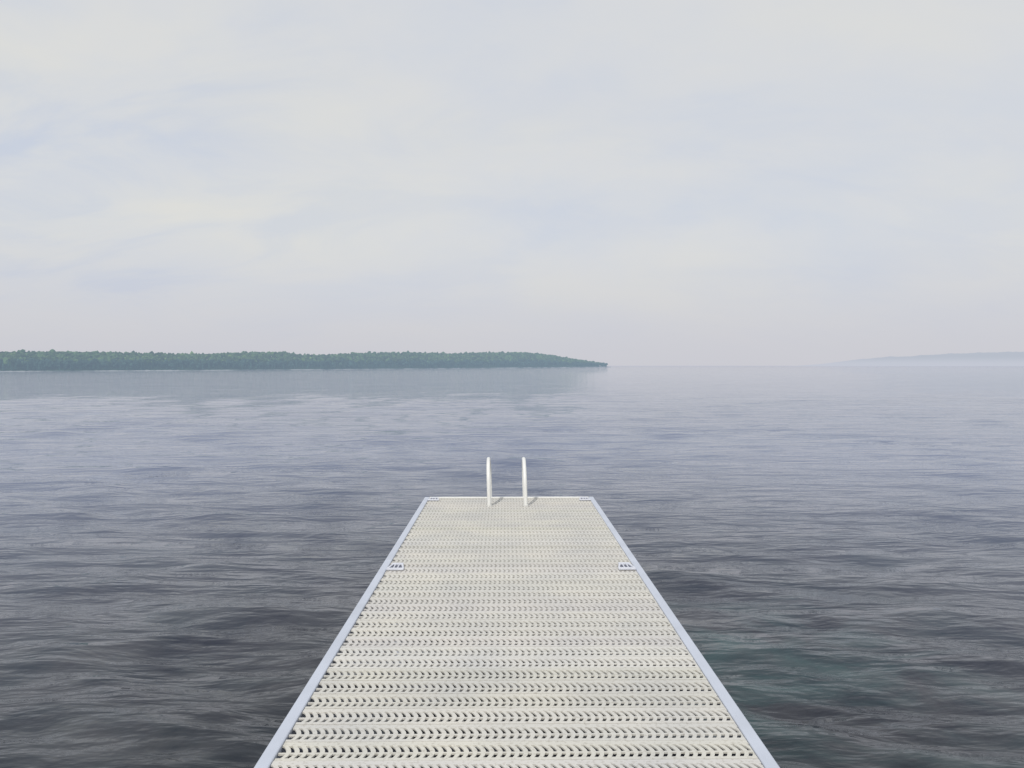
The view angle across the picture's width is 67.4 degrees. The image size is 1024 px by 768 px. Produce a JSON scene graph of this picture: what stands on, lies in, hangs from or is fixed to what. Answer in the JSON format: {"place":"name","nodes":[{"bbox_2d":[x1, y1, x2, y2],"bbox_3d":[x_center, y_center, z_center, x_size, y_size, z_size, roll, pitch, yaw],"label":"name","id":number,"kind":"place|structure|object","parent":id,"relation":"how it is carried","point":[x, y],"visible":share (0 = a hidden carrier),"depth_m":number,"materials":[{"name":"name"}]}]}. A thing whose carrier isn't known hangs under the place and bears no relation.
{"place":"outdoors","nodes":[
{"label":"outdoors","id":0,"kind":"place"},
{"bbox_2d":[0,349,607,371],"bbox_3d":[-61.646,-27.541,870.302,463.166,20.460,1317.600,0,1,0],"label":"wooded headland","id":1,"kind":"structure","parent":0,"point":[22,360],"depth_m":437.07,"materials":[{"name":"green plant"}]},
{"bbox_2d":[0,366,1023,767],"bbox_3d":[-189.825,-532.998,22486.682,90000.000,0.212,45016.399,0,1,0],"label":"lake water","id":2,"kind":"structure","parent":0,"point":[830,560],"depth_m":11.32,"materials":[{"name":"grey liquid"}]},
{"bbox_2d":[395,522,626,673],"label":"posts","id":3,"kind":"object","parent":2,"relation":"in","point":[432,560],"visible":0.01,"depth_m":6.01,"materials":[{"name":"metal"}]},
{"bbox_2d":[288,548,742,767],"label":"cross beams","id":4,"kind":"structure","parent":3,"relation":"on","point":[436,750],"depth_m":3.22,"materials":[{"name":"grey metal"}]},
{"bbox_2d":[254,561,390,767],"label":"side rail","id":5,"kind":"object","parent":4,"relation":"attached to","point":[274,748],"visible":0.52,"depth_m":3.71,"materials":[{"name":"metal"}]},
{"bbox_2d":[385,497,428,570],"bbox_3d":[-0.993,1.451,7.593,0.056,0.166,3.047,0,1,0],"label":"side rail","id":6,"kind":"object","parent":4,"relation":"attached to","point":[398,544],"visible":0.48,"depth_m":7.12,"materials":[{"name":"metal"}]},
{"bbox_2d":[271,498,763,767],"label":"deck planks","id":7,"kind":"object","parent":4,"relation":"on","point":[571,532],"visible":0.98,"depth_m":3.97,"materials":[{"name":"plastic"}]},
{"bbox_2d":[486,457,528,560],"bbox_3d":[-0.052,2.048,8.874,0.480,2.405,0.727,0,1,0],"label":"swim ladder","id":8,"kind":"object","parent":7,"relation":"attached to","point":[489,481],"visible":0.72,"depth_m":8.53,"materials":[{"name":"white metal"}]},
{"bbox_2d":[429,497,588,508],"bbox_3d":[-0.034,1.422,9.106,1.886,0.168,0.040,0,1,0],"label":"end rail","id":9,"kind":"object","parent":7,"relation":"attached to","point":[508,497],"visible":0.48,"depth_m":9.09,"materials":[{"name":"white paint"}]},
{"label":"bracket recess","id":10,"kind":"object","parent":7,"relation":"on","visible":0},
{"bbox_2d":[386,563,403,569],"bbox_3d":[-0.882,1.394,5.868,0.129,0.013,0.177,0,1,0],"label":"corner bracket","id":11,"kind":"object","parent":10,"relation":"on","point":[394,568],"visible":1,"depth_m":5.84,"materials":[{"name":"metal"}]},
{"label":"bracket recess","id":12,"kind":"object","parent":7,"relation":"on","visible":0},
{"bbox_2d":[618,562,635,569],"bbox_3d":[0.870,1.394,5.882,0.129,0.013,0.177,0,1,0],"label":"corner bracket","id":13,"kind":"object","parent":12,"relation":"on","point":[632,567],"visible":1,"depth_m":5.85,"materials":[{"name":"metal"}]},
{"bbox_2d":[589,497,635,560],"bbox_3d":[0.951,1.450,7.609,0.056,0.166,3.047,0,1,0],"label":"side rail","id":14,"kind":"object","parent":4,"relation":"attached to","point":[622,544],"visible":0.48,"depth_m":7.16,"materials":[{"name":"metal"}]},
{"bbox_2d":[630,560,779,767],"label":"side rail","id":15,"kind":"object","parent":4,"relation":"attached to","point":[757,746],"visible":0.49,"depth_m":3.70,"materials":[{"name":"metal"}]},
{"bbox_2d":[0,0,1023,365],"label":"sky","id":16,"kind":"structure","parent":0,"point":[612,182],"materials":[{"name":"white"}]},
{"bbox_2d":[801,352,1023,365],"bbox_3d":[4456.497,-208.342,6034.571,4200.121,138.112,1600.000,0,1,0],"label":"distant headland","id":17,"kind":"structure","parent":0,"point":[989,359],"depth_m":5374.16,"materials":[{"name":"grey"}]},
{"label":"bracket recess","id":18,"kind":"object","parent":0,"visible":0},
{"bbox_2d":[428,497,438,500],"bbox_3d":[-0.908,1.337,8.947,0.129,0.013,0.177,0,1,0],"label":"corner bracket","id":19,"kind":"object","parent":18,"relation":"on","point":[433,499],"visible":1,"depth_m":8.86,"materials":[{"name":"metal"}]}
]}

